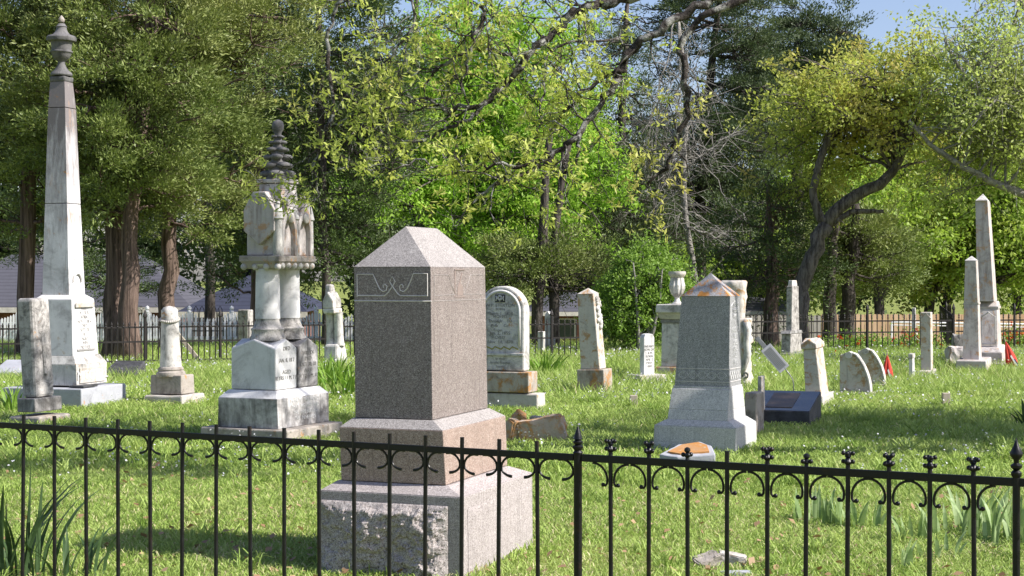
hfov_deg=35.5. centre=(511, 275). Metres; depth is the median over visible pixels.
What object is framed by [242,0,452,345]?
cedar tree
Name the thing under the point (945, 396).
stake
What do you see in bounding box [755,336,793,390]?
grave sign
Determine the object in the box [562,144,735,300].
distant tree
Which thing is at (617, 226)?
cedar tree
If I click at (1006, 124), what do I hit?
elm tree
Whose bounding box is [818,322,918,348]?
rose bush
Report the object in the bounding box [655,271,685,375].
monument
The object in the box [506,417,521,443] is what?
stone fragment
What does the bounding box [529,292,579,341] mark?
house
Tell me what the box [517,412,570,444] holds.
stone fragment
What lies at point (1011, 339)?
rose bush
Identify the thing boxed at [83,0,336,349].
cedar tree
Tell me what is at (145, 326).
iron fence
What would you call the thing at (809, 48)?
pine tree
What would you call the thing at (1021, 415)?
strap leaf plant
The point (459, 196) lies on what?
distant tree
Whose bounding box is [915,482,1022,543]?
iris plant
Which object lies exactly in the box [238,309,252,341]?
gravestone
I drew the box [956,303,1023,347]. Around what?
iron fence
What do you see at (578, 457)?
iron fence
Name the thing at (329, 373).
daylily plant
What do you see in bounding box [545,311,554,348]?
gravestone
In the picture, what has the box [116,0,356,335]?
cedar tree
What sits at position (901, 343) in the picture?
rose bush
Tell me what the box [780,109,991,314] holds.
leafy tree
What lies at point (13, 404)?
daylily plant
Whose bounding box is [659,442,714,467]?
grave marker
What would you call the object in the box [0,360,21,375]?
slant marker
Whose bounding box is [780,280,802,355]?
monument
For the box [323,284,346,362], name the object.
gravestone
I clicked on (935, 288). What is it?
leafy tree
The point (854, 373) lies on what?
gravestone
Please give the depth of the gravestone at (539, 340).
32.45 m
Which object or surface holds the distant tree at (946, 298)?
on the ground at (810, 312)
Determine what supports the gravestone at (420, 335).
on the ground at (810, 312)
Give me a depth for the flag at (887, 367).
23.78 m
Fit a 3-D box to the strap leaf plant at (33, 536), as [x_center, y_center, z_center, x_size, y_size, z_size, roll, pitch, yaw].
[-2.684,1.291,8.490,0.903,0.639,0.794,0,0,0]
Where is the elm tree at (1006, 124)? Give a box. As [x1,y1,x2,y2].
[871,0,1023,246]
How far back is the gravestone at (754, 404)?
15.78 m
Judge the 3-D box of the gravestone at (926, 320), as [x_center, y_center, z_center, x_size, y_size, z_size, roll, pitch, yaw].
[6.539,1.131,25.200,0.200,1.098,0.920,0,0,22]
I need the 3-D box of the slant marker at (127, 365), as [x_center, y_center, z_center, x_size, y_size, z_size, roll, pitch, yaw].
[-6.040,1.489,24.998,0.540,0.283,0.496,0,0,10]
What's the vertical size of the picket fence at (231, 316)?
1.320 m
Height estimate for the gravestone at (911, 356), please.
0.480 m
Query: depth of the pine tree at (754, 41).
49.24 m
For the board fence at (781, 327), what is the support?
on the ground at (810, 312)
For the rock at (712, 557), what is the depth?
8.71 m
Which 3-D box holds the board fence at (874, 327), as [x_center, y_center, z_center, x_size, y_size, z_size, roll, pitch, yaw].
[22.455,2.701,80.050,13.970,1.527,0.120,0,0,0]
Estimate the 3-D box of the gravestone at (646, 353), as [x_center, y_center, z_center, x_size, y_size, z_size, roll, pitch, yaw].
[2.019,1.249,23.972,0.500,0.751,0.320,0,0,-32]
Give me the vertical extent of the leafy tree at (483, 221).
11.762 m
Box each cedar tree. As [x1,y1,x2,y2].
[0,0,163,355]
[0,0,197,315]
[0,0,292,359]
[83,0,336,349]
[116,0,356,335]
[168,0,373,324]
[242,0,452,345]
[328,0,465,291]
[451,128,632,346]
[554,4,731,342]
[669,140,868,346]
[772,186,953,344]
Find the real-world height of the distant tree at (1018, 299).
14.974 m
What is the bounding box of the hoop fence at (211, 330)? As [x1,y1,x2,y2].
[193,306,223,345]
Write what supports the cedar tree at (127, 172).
on the ground at (810, 312)
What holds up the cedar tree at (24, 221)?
on the ground at (810, 312)
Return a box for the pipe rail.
[891,321,1023,337]
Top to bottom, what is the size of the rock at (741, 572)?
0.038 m
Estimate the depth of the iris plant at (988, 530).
9.47 m
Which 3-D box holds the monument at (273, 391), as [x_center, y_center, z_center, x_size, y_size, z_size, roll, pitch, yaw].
[-2.334,0.082,15.601,0.980,3.196,1.034,0,0,24]
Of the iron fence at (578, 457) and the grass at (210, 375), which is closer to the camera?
the iron fence at (578, 457)
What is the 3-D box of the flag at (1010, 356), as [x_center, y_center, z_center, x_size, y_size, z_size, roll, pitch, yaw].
[8.544,1.343,27.492,0.207,0.591,0.143,-16,0,0]
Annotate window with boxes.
[559,318,575,338]
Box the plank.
[179,333,202,361]
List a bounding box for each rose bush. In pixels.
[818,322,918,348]
[872,338,913,347]
[888,319,950,347]
[1001,321,1023,348]
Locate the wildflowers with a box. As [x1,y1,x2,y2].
[0,343,1023,477]
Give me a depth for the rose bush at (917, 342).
34.47 m
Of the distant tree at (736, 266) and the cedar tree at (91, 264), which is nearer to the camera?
the cedar tree at (91, 264)
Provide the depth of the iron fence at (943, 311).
38.23 m
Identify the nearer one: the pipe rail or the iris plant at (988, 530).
the iris plant at (988, 530)
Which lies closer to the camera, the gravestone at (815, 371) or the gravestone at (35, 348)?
the gravestone at (35, 348)
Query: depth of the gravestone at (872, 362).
22.54 m
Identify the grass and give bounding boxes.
[0,337,1023,396]
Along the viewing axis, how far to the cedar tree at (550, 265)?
36.98 m
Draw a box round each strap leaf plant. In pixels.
[0,468,98,575]
[11,525,121,575]
[1003,398,1023,423]
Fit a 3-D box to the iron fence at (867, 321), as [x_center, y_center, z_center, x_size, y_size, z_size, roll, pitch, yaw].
[6.277,1.090,32.601,5.970,1.020,0.069,0,0,-12]
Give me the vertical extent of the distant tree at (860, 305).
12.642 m
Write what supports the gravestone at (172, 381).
on the ground at (810, 312)
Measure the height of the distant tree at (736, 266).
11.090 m
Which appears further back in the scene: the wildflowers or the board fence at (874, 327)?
the board fence at (874, 327)
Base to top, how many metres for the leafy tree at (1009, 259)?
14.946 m
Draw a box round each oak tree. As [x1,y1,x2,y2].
[232,0,748,248]
[724,4,990,341]
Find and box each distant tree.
[0,53,80,258]
[20,72,219,283]
[139,54,344,300]
[296,57,408,335]
[373,9,534,297]
[525,71,629,289]
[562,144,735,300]
[692,167,822,309]
[748,138,858,315]
[810,149,914,325]
[873,157,962,314]
[951,275,1023,329]
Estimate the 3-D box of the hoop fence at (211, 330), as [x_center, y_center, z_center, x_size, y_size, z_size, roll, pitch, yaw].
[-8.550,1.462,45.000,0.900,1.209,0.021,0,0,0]
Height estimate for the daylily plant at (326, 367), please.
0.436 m
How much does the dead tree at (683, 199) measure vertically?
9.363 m
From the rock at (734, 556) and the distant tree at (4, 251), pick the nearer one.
the rock at (734, 556)
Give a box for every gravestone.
[9,298,69,423]
[145,306,203,404]
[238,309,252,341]
[321,226,532,575]
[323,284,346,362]
[485,286,544,409]
[538,331,544,351]
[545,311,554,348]
[627,333,665,381]
[654,273,756,453]
[721,280,753,385]
[744,391,763,433]
[758,376,764,408]
[801,337,833,407]
[837,351,875,394]
[858,348,886,387]
[908,353,914,377]
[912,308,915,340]
[919,312,935,375]
[952,333,962,346]
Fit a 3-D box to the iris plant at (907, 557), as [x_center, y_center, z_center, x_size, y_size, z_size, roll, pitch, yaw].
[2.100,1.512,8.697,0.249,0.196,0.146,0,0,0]
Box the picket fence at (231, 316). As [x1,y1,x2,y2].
[0,306,353,343]
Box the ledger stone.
[764,390,820,426]
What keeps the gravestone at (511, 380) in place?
on the ground at (810, 312)
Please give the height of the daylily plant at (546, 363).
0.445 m
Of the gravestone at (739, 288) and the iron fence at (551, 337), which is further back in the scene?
the iron fence at (551, 337)
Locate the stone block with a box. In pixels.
[944,346,962,363]
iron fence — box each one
[0,309,326,363]
[0,414,1023,575]
[343,309,578,358]
[745,303,954,350]
[939,302,951,345]
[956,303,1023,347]
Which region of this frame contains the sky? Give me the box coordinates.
[0,0,1023,281]
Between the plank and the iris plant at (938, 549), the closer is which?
the iris plant at (938, 549)
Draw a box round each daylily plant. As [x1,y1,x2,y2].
[0,383,25,412]
[318,353,354,388]
[318,357,353,377]
[318,361,354,397]
[529,348,571,373]
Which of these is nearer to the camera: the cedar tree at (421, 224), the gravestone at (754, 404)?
the gravestone at (754, 404)
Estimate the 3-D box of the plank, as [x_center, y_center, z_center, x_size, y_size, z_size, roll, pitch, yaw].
[-5.723,1.330,28.500,0.070,0.840,0.041,-38,6,0]
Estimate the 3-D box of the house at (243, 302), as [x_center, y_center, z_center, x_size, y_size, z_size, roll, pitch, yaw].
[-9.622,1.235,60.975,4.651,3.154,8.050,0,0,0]
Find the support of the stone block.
on the ground at (810, 312)
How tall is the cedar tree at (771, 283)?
5.266 m
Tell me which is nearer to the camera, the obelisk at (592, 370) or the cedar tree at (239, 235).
the obelisk at (592, 370)
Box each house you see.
[0,255,204,341]
[178,269,321,341]
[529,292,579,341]
[745,291,786,335]
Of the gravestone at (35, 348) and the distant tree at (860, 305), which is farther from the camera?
the distant tree at (860, 305)
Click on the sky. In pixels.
(877, 30)
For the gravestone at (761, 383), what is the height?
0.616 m
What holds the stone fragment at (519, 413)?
on the ground at (810, 312)
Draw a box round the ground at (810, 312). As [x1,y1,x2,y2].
[0,282,1023,575]
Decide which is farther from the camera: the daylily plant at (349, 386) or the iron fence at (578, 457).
the daylily plant at (349, 386)
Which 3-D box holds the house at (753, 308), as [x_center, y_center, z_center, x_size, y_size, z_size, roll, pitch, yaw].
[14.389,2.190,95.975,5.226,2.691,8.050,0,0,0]
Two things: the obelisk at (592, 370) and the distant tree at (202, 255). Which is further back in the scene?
the distant tree at (202, 255)
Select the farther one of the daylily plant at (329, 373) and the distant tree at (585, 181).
the distant tree at (585, 181)
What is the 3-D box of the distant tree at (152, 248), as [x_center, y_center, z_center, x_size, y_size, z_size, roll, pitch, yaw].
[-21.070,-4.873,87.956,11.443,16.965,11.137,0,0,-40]
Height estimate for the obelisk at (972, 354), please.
2.003 m
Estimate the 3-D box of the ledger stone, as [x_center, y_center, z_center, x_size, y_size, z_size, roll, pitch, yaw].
[2.945,1.459,17.200,0.633,0.382,0.760,0,0,20]
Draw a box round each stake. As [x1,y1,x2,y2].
[630,395,637,406]
[942,393,949,405]
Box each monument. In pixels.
[201,119,341,444]
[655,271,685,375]
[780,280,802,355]
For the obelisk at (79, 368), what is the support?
on the ground at (810, 312)
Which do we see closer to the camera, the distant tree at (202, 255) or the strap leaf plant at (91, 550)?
the strap leaf plant at (91, 550)
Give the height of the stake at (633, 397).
0.180 m
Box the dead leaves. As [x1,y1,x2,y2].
[4,460,1011,575]
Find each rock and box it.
[692,550,722,568]
[718,551,746,567]
[720,570,751,575]
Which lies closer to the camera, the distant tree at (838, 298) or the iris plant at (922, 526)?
the iris plant at (922, 526)
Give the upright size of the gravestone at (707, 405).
1.698 m
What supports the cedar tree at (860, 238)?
on the ground at (810, 312)
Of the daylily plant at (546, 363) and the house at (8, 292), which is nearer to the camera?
the daylily plant at (546, 363)
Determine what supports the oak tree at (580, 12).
on the ground at (810, 312)
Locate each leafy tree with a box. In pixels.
[303,0,659,266]
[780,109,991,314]
[867,102,1016,330]
[896,78,1023,314]
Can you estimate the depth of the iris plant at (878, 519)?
10.06 m
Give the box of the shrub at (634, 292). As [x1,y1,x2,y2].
[573,229,703,350]
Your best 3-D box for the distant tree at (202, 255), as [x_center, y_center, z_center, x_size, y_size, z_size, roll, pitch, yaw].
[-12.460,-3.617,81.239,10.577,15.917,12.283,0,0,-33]
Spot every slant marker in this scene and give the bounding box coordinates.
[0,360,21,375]
[107,361,146,376]
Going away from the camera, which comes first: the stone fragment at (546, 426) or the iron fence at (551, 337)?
the stone fragment at (546, 426)
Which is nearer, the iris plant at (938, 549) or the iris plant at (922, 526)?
the iris plant at (938, 549)
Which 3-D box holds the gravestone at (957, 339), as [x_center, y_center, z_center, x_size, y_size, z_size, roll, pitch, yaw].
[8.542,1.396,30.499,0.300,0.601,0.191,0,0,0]
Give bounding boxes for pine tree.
[587,0,821,280]
[700,0,883,336]
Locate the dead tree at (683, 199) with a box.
[586,13,764,283]
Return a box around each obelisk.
[3,15,125,408]
[577,288,612,390]
[956,256,991,369]
[975,194,1005,365]
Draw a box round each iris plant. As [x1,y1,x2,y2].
[792,483,844,525]
[829,491,885,528]
[878,538,916,568]
[891,507,933,542]
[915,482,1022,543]
[916,528,968,559]
[981,494,1023,548]
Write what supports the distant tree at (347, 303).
on the ground at (810, 312)
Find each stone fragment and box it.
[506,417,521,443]
[512,408,526,419]
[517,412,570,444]
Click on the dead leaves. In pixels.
(751, 559)
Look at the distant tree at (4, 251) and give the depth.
82.76 m
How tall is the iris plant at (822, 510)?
0.269 m
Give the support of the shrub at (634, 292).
on the ground at (810, 312)
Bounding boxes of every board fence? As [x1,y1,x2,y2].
[745,315,820,340]
[821,314,1023,341]
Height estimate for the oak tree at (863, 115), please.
8.319 m
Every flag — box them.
[883,350,892,379]
[1004,337,1017,365]

